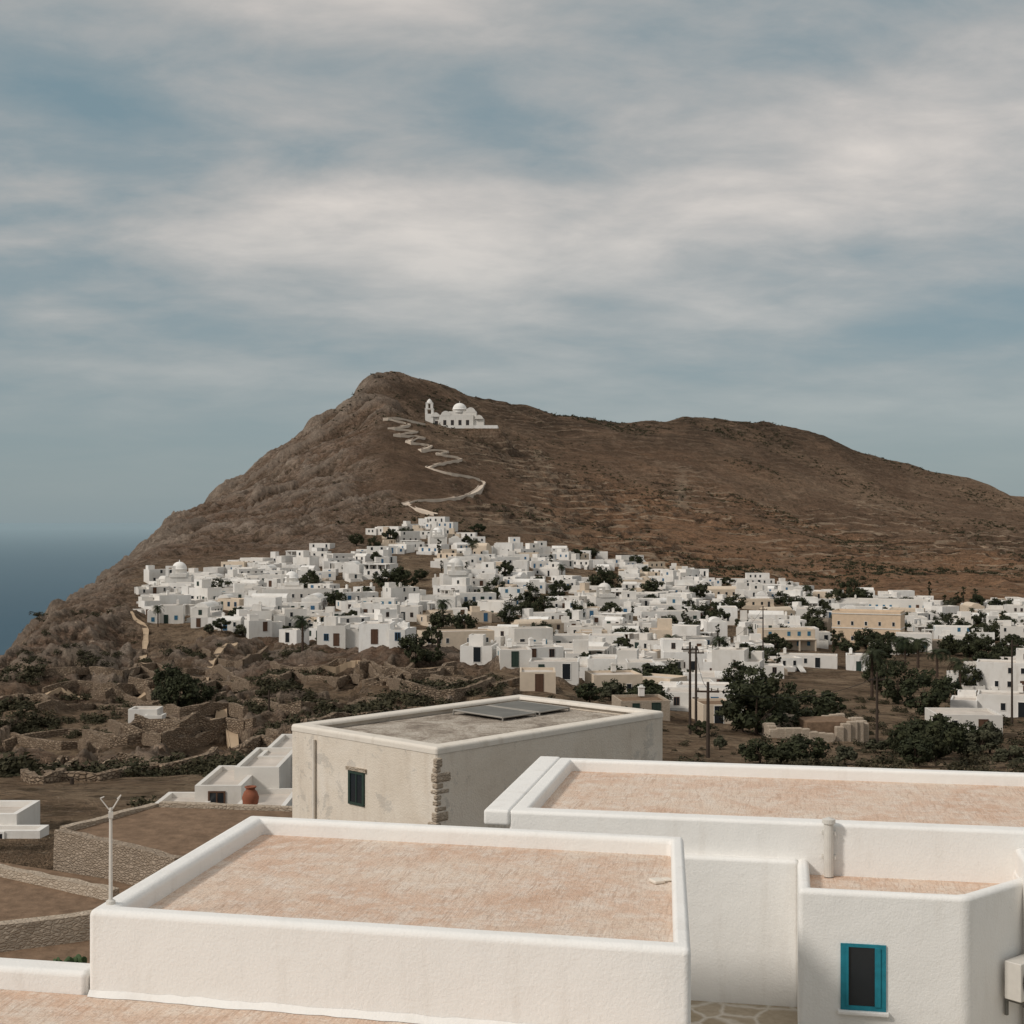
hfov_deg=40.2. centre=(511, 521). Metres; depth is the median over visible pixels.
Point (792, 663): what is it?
house
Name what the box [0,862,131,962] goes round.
garden ground
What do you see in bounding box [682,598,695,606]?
tree
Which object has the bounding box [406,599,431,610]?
house
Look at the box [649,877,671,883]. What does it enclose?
loose stone
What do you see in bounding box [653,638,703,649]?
house
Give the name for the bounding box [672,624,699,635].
house
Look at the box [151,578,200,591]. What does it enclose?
house
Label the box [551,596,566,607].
house
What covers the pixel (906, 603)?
house
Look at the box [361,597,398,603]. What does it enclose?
house
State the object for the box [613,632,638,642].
house
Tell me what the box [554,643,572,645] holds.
house
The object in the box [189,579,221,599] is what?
house
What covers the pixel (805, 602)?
tree
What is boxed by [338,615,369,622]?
house
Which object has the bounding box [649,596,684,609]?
house
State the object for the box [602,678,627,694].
tree
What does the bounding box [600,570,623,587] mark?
tree
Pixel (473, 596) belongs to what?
house
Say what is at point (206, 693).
tree
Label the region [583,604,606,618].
house
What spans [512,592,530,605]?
tree
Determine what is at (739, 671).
tree
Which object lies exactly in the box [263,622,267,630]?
door
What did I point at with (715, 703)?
house
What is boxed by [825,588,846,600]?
tree
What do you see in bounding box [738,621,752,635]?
house
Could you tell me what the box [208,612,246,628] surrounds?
house
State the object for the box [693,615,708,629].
house
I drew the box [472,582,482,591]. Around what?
house
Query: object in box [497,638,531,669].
house
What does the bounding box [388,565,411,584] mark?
tree
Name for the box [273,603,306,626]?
house
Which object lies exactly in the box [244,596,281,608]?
house
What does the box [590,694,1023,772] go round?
shrubs
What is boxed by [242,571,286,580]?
house
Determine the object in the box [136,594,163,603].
house
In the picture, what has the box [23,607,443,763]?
boulders
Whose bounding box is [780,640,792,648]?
tree
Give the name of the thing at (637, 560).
tree
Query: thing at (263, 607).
house
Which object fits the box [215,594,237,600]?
house
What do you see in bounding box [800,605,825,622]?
tree
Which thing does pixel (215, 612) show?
house
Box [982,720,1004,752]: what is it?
tree
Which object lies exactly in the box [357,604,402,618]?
house
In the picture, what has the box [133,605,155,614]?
house
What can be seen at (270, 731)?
stone wall
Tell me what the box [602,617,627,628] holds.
house
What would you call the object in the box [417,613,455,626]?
house
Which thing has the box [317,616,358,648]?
house
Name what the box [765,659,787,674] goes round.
house
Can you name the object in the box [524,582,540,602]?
tree
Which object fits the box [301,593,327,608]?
house
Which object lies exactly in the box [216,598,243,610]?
house
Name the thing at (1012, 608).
house
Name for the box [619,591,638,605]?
house
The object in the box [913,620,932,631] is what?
house
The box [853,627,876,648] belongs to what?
tree
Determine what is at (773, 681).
tree
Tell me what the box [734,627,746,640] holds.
house
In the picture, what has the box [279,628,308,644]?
house
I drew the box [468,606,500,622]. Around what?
house
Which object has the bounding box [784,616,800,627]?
house
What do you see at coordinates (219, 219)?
sky
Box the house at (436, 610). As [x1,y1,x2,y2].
[426,609,452,613]
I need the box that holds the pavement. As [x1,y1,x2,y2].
[691,1000,797,1023]
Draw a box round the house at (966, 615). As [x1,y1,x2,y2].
[953,611,972,625]
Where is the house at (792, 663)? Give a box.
[768,656,805,671]
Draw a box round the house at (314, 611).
[307,606,324,615]
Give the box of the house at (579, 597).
[563,592,586,602]
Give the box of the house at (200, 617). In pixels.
[191,607,221,627]
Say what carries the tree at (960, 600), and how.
on the ground at (280, 499)
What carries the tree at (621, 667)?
on the ground at (280, 499)
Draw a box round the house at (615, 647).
[593,637,628,653]
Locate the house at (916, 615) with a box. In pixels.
[905,613,927,619]
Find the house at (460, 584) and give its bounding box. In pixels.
[433,577,471,593]
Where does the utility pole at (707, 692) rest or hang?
on the ground at (280, 499)
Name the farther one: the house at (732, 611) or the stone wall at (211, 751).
the house at (732, 611)
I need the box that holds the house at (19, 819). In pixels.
[0,800,48,838]
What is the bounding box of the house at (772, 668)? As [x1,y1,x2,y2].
[764,659,783,678]
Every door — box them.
[164,615,167,623]
[196,618,200,626]
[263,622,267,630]
[285,632,289,642]
[333,633,338,645]
[371,629,377,643]
[473,647,480,662]
[484,613,487,620]
[511,651,518,666]
[532,649,535,656]
[535,674,543,691]
[562,663,570,679]
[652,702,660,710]
[691,661,694,669]
[714,705,723,723]
[815,657,820,667]
[856,661,860,670]
[978,719,988,727]
[1018,702,1023,716]
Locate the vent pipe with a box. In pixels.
[822,817,835,876]
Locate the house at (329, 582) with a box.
[305,578,332,583]
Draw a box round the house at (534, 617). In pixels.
[529,616,549,619]
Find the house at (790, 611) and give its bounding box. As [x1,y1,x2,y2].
[759,606,794,615]
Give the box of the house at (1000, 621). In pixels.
[987,620,1013,636]
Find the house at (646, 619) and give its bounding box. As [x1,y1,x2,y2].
[638,614,657,620]
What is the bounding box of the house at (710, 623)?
[704,616,726,638]
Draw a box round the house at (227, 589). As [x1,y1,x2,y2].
[222,583,232,591]
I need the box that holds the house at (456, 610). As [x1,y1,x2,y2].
[447,607,467,620]
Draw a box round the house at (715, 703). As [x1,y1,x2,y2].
[691,698,734,723]
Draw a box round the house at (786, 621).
[779,615,805,625]
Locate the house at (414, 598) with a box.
[401,593,419,604]
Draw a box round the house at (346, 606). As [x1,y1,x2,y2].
[341,597,362,612]
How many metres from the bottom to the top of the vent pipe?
1.040 m
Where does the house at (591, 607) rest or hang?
on the ground at (280, 499)
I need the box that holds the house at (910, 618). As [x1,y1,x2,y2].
[907,615,922,631]
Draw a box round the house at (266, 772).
[155,734,291,805]
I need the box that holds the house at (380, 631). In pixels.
[359,613,409,651]
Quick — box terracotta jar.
[242,785,258,803]
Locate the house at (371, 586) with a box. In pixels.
[353,582,374,591]
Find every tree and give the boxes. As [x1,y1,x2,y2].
[149,686,162,700]
[152,662,183,687]
[153,605,163,626]
[153,673,200,706]
[169,673,199,684]
[189,681,217,703]
[203,623,213,633]
[211,577,232,587]
[212,618,230,631]
[227,607,242,615]
[234,624,246,636]
[291,615,315,650]
[298,577,322,587]
[301,569,318,580]
[326,590,346,604]
[347,609,357,615]
[348,533,364,545]
[356,586,372,591]
[367,535,381,545]
[370,551,381,560]
[372,568,394,587]
[381,528,398,539]
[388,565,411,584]
[397,526,413,530]
[397,633,426,648]
[404,643,425,667]
[408,576,418,586]
[413,569,429,579]
[415,649,446,664]
[422,625,442,647]
[428,610,452,628]
[434,623,442,650]
[435,599,453,616]
[437,539,441,552]
[451,611,477,628]
[461,535,471,542]
[461,600,477,610]
[467,542,477,553]
[468,538,482,542]
[470,523,485,534]
[476,586,491,591]
[486,576,506,592]
[491,589,499,598]
[495,600,521,623]
[496,561,513,576]
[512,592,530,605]
[519,600,541,615]
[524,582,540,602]
[531,620,552,627]
[532,594,557,610]
[547,590,558,595]
[548,579,571,595]
[556,564,565,574]
[565,600,584,618]
[568,549,582,555]
[572,682,603,702]
[573,652,590,657]
[582,547,599,555]
[586,565,611,585]
[586,601,594,606]
[587,548,596,557]
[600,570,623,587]
[600,601,622,611]
[600,683,619,700]
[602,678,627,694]
[608,665,634,670]
[612,625,637,633]
[612,637,633,646]
[623,683,654,694]
[629,554,642,562]
[631,663,669,675]
[634,679,664,689]
[639,580,658,591]
[639,627,648,632]
[641,566,652,571]
[643,594,659,597]
[645,686,673,701]
[650,578,664,590]
[658,658,680,672]
[661,614,678,623]
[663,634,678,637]
[663,666,693,675]
[681,607,687,621]
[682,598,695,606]
[682,616,700,624]
[687,720,712,737]
[690,602,712,618]
[692,584,709,597]
[707,601,718,611]
[709,608,730,620]
[710,636,729,648]
[712,735,727,749]
[714,682,763,731]
[715,624,719,636]
[718,597,737,606]
[718,659,762,683]
[720,576,734,585]
[720,639,728,646]
[720,665,794,734]
[724,594,745,609]
[733,642,754,652]
[736,738,776,763]
[750,649,769,660]
[753,645,776,655]
[764,632,785,648]
[764,647,774,655]
[765,671,798,712]
[769,743,800,764]
[770,590,790,604]
[771,699,813,726]
[773,648,781,663]
[776,733,832,760]
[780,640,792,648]
[783,597,798,605]
[786,689,832,715]
[790,595,809,605]
[800,585,811,591]
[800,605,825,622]
[806,617,826,630]
[812,690,846,714]
[818,599,828,607]
[822,605,834,610]
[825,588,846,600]
[830,629,837,653]
[833,630,847,645]
[835,745,857,764]
[836,576,860,597]
[837,641,862,651]
[851,588,872,597]
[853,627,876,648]
[858,649,886,699]
[861,655,899,691]
[865,739,887,752]
[867,633,891,646]
[867,640,890,656]
[874,659,919,703]
[876,643,896,657]
[881,635,891,646]
[883,631,894,640]
[884,736,897,746]
[886,727,904,752]
[890,636,900,655]
[890,717,928,739]
[891,637,919,655]
[891,739,900,752]
[894,636,915,673]
[895,726,911,752]
[898,718,930,740]
[898,733,933,765]
[899,668,952,714]
[900,737,932,766]
[905,621,912,629]
[908,638,931,667]
[917,722,953,765]
[922,713,969,758]
[924,649,950,677]
[925,622,938,628]
[927,581,931,595]
[930,675,962,701]
[932,612,954,624]
[933,713,958,730]
[937,633,959,659]
[941,612,957,618]
[943,600,955,605]
[944,657,975,686]
[949,596,962,604]
[955,617,971,625]
[956,739,980,757]
[957,631,983,657]
[958,637,978,652]
[958,664,982,685]
[961,586,965,602]
[963,720,982,744]
[966,729,997,750]
[968,624,976,641]
[969,594,985,604]
[970,633,994,654]
[971,651,994,660]
[974,609,987,623]
[975,621,994,631]
[980,619,1001,640]
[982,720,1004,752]
[987,598,1004,604]
[989,645,1014,659]
[989,745,1023,767]
[990,641,1014,656]
[994,615,1015,624]
[997,649,1008,659]
[1001,633,1016,642]
[1002,598,1013,603]
[1010,638,1023,651]
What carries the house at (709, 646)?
on the ground at (280, 499)
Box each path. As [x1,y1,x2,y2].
[45,687,153,699]
[130,611,148,663]
[206,642,253,750]
[320,660,434,674]
[383,417,485,515]
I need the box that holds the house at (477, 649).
[460,634,497,664]
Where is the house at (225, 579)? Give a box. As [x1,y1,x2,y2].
[203,577,227,580]
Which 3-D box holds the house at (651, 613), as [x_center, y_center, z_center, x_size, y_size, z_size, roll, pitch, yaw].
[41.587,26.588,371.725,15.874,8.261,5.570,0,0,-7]
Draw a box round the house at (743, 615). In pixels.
[740,610,756,621]
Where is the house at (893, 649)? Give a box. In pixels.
[869,642,907,654]
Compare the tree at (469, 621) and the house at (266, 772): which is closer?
the house at (266, 772)
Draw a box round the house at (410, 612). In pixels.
[400,601,422,621]
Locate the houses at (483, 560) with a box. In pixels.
[144,517,1023,623]
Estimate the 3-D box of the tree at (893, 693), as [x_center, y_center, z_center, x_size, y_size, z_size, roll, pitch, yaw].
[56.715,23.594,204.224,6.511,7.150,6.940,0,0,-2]
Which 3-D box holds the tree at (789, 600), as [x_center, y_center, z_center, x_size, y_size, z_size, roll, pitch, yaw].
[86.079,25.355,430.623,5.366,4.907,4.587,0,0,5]
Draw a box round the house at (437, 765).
[292,695,662,828]
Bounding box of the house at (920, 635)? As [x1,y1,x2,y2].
[896,632,931,652]
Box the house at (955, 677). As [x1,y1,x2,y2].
[947,670,997,689]
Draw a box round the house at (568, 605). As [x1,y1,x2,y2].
[545,600,585,618]
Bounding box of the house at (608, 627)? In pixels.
[605,619,635,633]
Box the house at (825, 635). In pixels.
[819,631,831,644]
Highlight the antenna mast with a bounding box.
[100,795,121,904]
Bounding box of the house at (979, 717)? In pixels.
[925,707,1002,731]
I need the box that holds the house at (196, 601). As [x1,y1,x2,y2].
[191,595,214,603]
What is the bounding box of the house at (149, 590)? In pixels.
[136,582,170,594]
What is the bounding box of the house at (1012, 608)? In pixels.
[982,601,1023,612]
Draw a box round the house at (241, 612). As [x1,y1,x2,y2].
[234,609,248,615]
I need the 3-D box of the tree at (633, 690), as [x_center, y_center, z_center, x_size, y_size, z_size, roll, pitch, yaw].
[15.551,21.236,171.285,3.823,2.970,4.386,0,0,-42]
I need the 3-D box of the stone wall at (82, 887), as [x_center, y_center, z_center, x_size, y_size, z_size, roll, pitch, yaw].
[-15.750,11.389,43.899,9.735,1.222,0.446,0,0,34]
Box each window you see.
[0,832,4,838]
[208,791,224,802]
[324,634,328,640]
[345,766,366,806]
[395,632,399,640]
[549,649,554,656]
[626,683,631,691]
[632,703,639,707]
[674,697,679,705]
[838,943,888,1017]
[994,680,998,686]
[1000,703,1005,710]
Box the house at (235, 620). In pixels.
[218,616,246,634]
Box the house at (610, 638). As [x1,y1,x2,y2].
[588,633,623,644]
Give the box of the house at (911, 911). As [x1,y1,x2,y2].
[484,756,1023,1023]
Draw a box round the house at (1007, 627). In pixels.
[1000,620,1023,641]
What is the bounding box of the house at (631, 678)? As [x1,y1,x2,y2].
[585,662,642,694]
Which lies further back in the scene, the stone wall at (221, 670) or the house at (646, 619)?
the house at (646, 619)
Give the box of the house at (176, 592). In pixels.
[160,588,180,593]
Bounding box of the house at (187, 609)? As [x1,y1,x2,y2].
[185,604,195,615]
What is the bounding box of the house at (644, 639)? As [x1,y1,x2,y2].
[630,632,688,648]
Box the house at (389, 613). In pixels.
[370,608,402,622]
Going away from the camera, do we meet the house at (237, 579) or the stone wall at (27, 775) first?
the stone wall at (27, 775)
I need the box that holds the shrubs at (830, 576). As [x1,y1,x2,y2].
[329,371,1023,592]
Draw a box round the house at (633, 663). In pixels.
[625,659,654,670]
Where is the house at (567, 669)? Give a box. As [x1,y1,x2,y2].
[529,657,579,685]
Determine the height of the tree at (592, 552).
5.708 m
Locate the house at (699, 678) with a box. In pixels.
[683,672,713,681]
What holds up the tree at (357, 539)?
on the ground at (280, 499)
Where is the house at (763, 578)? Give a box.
[721,573,774,584]
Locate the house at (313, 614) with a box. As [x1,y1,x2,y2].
[307,613,319,618]
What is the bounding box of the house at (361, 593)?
[341,587,377,600]
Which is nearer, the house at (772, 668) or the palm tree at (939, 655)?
the house at (772, 668)
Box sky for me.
[0,0,1023,522]
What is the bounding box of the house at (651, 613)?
[637,606,699,623]
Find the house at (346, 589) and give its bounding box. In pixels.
[332,584,350,593]
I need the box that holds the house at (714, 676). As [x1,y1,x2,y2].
[682,670,725,681]
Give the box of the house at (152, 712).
[128,706,165,722]
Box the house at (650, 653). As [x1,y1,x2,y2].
[637,645,656,658]
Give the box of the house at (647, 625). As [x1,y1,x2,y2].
[641,623,650,631]
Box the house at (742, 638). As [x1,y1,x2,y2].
[734,635,761,642]
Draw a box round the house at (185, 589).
[181,585,191,593]
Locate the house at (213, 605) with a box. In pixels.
[190,601,222,616]
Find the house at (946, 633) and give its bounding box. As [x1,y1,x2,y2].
[939,630,968,643]
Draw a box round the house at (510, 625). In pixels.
[497,624,518,626]
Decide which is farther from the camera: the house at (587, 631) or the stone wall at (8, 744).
the house at (587, 631)
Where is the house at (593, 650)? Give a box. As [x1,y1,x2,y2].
[563,646,609,657]
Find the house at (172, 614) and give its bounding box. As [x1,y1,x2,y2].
[147,599,184,623]
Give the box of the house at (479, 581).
[472,578,485,585]
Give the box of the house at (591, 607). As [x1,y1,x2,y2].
[583,603,600,610]
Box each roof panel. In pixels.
[453,705,535,720]
[489,700,569,715]
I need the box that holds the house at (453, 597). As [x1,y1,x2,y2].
[427,591,456,609]
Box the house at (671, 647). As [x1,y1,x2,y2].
[661,638,710,669]
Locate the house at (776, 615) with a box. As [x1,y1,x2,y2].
[748,610,784,624]
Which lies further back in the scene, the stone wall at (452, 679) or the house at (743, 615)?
the house at (743, 615)
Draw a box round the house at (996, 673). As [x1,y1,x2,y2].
[976,648,1023,690]
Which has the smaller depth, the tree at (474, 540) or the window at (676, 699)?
the window at (676, 699)
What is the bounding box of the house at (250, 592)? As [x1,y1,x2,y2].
[244,590,257,596]
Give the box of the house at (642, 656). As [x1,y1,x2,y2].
[594,650,652,658]
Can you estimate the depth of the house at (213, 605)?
335.22 m
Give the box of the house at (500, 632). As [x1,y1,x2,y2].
[478,626,507,645]
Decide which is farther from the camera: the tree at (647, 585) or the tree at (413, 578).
the tree at (647, 585)
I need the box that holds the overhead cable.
[709,677,876,697]
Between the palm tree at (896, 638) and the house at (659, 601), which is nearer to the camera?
the palm tree at (896, 638)
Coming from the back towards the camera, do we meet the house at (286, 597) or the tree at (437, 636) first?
the house at (286, 597)
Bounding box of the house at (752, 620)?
[749,615,761,623]
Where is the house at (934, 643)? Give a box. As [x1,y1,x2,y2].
[932,639,941,649]
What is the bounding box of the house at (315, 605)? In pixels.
[279,602,321,612]
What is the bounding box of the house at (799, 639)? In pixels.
[757,628,816,650]
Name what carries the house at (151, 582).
on the ground at (280, 499)
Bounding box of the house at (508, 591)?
[499,587,523,601]
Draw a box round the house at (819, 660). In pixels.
[777,647,837,668]
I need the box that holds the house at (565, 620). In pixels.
[561,616,590,631]
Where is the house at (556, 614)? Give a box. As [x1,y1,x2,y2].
[533,607,566,619]
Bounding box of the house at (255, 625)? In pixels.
[244,614,282,638]
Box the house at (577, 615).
[569,610,592,622]
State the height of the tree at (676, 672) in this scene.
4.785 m
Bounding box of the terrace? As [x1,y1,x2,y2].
[0,989,415,1023]
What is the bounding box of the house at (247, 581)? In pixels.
[237,579,266,588]
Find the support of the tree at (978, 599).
on the ground at (280, 499)
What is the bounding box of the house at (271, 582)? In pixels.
[264,574,284,586]
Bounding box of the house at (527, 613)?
[520,608,532,618]
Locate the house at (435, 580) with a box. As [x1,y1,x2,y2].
[432,574,439,587]
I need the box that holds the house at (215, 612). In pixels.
[184,610,221,622]
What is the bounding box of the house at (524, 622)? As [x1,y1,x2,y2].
[511,619,541,626]
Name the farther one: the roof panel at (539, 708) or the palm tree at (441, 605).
the palm tree at (441, 605)
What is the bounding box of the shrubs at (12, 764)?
[0,604,643,806]
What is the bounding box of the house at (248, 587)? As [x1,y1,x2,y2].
[244,581,262,594]
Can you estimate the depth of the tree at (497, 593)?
381.04 m
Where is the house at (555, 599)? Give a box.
[544,596,564,605]
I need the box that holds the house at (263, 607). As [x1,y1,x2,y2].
[237,601,276,609]
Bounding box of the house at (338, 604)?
[336,597,354,609]
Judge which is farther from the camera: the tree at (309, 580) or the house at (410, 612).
the tree at (309, 580)
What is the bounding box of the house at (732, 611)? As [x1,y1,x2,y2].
[717,603,736,624]
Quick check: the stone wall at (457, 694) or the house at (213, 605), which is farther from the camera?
the house at (213, 605)
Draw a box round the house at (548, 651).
[513,637,563,657]
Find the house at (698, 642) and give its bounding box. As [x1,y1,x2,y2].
[682,634,706,647]
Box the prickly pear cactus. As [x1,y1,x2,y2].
[53,954,86,962]
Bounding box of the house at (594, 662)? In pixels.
[578,655,616,680]
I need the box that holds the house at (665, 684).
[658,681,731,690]
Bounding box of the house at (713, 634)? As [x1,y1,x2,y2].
[700,632,716,641]
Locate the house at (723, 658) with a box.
[712,641,763,683]
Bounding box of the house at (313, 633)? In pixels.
[307,622,321,640]
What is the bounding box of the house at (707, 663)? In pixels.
[703,652,711,670]
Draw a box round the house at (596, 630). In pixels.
[592,629,625,638]
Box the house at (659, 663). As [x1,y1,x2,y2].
[655,662,665,668]
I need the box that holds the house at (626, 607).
[620,601,665,615]
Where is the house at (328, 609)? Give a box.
[321,606,344,615]
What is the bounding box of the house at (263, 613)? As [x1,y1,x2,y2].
[247,604,283,620]
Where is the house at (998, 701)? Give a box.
[950,683,1023,716]
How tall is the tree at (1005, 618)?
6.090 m
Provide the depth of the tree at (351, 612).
327.57 m
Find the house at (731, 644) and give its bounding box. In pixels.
[721,637,754,646]
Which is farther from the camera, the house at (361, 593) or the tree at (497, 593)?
the tree at (497, 593)
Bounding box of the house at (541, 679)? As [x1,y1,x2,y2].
[520,667,555,693]
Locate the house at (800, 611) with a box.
[796,604,813,617]
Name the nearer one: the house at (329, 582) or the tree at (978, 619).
the house at (329, 582)
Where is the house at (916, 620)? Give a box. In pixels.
[905,618,920,622]
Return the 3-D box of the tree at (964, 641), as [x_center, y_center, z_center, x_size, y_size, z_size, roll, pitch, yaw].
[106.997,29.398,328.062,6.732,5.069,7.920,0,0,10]
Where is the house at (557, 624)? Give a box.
[543,619,563,633]
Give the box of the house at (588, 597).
[586,594,593,602]
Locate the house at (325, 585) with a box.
[308,583,339,588]
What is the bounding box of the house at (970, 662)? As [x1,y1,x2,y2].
[963,661,976,669]
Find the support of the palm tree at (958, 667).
on the ground at (280, 499)
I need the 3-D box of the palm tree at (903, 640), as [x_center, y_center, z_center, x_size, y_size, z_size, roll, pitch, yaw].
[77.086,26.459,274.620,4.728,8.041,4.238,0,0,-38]
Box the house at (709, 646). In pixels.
[698,645,727,649]
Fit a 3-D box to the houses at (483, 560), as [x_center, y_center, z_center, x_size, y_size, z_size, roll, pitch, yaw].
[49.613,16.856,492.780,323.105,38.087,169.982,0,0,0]
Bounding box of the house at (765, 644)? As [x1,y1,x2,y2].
[742,642,773,653]
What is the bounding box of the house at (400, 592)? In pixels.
[383,582,425,604]
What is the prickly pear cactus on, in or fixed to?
on the garden ground at (20, 900)
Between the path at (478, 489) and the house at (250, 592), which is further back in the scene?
the path at (478, 489)
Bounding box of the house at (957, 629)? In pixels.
[933,625,994,645]
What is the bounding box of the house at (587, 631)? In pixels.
[575,629,606,634]
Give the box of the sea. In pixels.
[0,523,161,654]
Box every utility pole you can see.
[262,690,275,710]
[681,642,698,733]
[688,646,703,728]
[697,682,718,757]
[759,606,766,650]
[868,672,885,744]
[1006,640,1017,722]
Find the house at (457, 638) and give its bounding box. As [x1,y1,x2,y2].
[417,624,493,649]
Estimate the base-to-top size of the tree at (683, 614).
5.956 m
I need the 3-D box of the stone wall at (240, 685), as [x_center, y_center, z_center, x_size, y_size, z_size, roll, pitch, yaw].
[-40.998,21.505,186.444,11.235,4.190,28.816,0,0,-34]
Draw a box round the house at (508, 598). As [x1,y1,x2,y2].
[500,593,521,603]
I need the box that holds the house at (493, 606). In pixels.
[478,600,515,621]
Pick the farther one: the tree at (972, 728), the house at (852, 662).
the house at (852, 662)
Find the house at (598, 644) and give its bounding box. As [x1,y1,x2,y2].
[589,641,611,653]
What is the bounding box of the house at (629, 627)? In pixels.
[611,626,639,633]
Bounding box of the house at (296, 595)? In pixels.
[263,584,331,601]
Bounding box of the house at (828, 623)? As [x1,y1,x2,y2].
[819,618,831,629]
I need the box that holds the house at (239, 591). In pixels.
[222,584,246,597]
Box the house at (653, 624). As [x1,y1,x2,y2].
[633,616,656,627]
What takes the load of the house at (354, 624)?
on the ground at (280, 499)
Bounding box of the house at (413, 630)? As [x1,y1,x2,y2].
[384,618,415,637]
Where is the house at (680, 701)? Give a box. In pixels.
[665,687,734,711]
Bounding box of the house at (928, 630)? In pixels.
[922,629,932,638]
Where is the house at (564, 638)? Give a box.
[553,633,587,642]
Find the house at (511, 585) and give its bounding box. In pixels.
[495,584,516,587]
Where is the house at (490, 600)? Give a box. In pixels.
[476,600,507,601]
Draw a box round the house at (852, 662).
[846,648,868,670]
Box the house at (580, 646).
[565,639,588,657]
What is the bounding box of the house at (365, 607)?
[350,598,381,613]
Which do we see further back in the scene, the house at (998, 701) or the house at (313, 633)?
the house at (313, 633)
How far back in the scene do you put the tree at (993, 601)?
474.12 m
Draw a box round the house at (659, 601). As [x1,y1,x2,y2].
[650,598,686,606]
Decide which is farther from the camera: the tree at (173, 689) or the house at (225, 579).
the house at (225, 579)
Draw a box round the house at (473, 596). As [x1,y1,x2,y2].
[439,588,495,603]
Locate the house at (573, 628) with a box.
[567,621,602,632]
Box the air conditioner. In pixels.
[1004,954,1023,1014]
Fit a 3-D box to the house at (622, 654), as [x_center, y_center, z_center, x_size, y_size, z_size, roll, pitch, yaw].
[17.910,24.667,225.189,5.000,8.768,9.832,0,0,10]
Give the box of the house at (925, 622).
[921,620,955,624]
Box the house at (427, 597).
[420,590,461,607]
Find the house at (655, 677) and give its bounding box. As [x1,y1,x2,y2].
[643,673,686,682]
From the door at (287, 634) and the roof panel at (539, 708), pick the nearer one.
the roof panel at (539, 708)
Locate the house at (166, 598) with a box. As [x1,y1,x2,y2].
[138,590,190,607]
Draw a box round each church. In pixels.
[165,560,193,582]
[280,570,303,588]
[425,399,498,427]
[428,526,446,543]
[440,556,471,584]
[590,581,618,606]
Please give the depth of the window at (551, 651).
190.28 m
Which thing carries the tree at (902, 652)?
on the ground at (280, 499)
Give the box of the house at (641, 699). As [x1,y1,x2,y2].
[612,685,669,720]
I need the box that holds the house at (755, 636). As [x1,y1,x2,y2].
[749,633,761,641]
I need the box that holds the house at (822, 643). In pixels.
[794,626,827,648]
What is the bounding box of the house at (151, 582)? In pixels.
[149,581,164,583]
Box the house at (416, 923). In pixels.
[87,816,690,1023]
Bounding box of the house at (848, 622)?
[832,609,904,642]
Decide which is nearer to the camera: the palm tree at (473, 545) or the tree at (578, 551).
the palm tree at (473, 545)
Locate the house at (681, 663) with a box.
[653,658,685,671]
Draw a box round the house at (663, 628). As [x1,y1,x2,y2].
[649,618,671,638]
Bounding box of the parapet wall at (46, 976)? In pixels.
[0,958,89,994]
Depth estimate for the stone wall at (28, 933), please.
36.72 m
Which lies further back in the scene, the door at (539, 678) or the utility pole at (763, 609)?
the utility pole at (763, 609)
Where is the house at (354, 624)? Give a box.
[350,622,358,626]
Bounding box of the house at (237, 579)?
[230,574,248,580]
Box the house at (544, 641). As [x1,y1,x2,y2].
[504,639,545,645]
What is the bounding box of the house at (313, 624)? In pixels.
[307,617,323,626]
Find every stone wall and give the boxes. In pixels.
[0,693,51,701]
[0,864,118,900]
[0,910,91,951]
[2,728,124,751]
[10,732,143,750]
[20,663,154,678]
[20,757,78,783]
[35,700,152,710]
[37,762,141,780]
[42,680,142,693]
[47,755,68,765]
[50,666,114,677]
[53,828,182,885]
[60,803,158,830]
[90,681,201,699]
[97,680,206,704]
[100,723,200,742]
[107,719,244,750]
[115,702,247,719]
[116,755,175,772]
[117,747,218,771]
[120,716,197,734]
[121,666,196,678]
[128,663,165,676]
[128,676,267,691]
[134,673,206,681]
[134,712,255,733]
[144,687,226,704]
[146,664,246,681]
[159,801,291,811]
[201,646,268,667]
[236,734,274,755]
[252,697,381,713]
[265,728,279,735]
[267,670,362,687]
[270,658,346,672]
[300,710,383,722]
[346,679,385,686]
[358,661,453,676]
[362,658,414,678]
[366,674,470,681]
[375,674,487,691]
[384,661,456,680]
[385,677,495,703]
[425,677,519,687]
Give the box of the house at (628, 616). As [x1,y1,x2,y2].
[599,608,632,623]
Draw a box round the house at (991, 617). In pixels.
[983,616,997,622]
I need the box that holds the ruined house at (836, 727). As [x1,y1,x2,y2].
[759,713,868,742]
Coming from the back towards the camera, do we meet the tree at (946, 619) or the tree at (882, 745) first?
the tree at (946, 619)
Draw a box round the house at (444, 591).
[439,589,458,593]
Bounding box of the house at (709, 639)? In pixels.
[673,635,712,644]
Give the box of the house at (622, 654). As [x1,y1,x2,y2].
[616,648,640,669]
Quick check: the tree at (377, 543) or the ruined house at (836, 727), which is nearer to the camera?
the ruined house at (836, 727)
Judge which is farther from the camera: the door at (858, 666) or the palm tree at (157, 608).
the palm tree at (157, 608)
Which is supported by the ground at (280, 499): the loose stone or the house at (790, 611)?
the house at (790, 611)
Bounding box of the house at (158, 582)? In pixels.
[134,580,160,592]
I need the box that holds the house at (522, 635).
[508,626,553,643]
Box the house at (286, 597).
[251,593,291,601]
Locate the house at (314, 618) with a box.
[307,611,332,621]
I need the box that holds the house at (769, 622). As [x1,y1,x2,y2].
[753,618,779,632]
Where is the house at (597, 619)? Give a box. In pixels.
[590,615,621,624]
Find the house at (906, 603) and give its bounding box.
[834,595,929,607]
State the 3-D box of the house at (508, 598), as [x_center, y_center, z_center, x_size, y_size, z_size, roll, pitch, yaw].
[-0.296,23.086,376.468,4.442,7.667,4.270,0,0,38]
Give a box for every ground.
[0,371,1023,871]
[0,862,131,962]
[76,807,291,855]
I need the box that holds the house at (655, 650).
[641,644,660,658]
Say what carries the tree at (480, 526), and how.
on the ground at (280, 499)

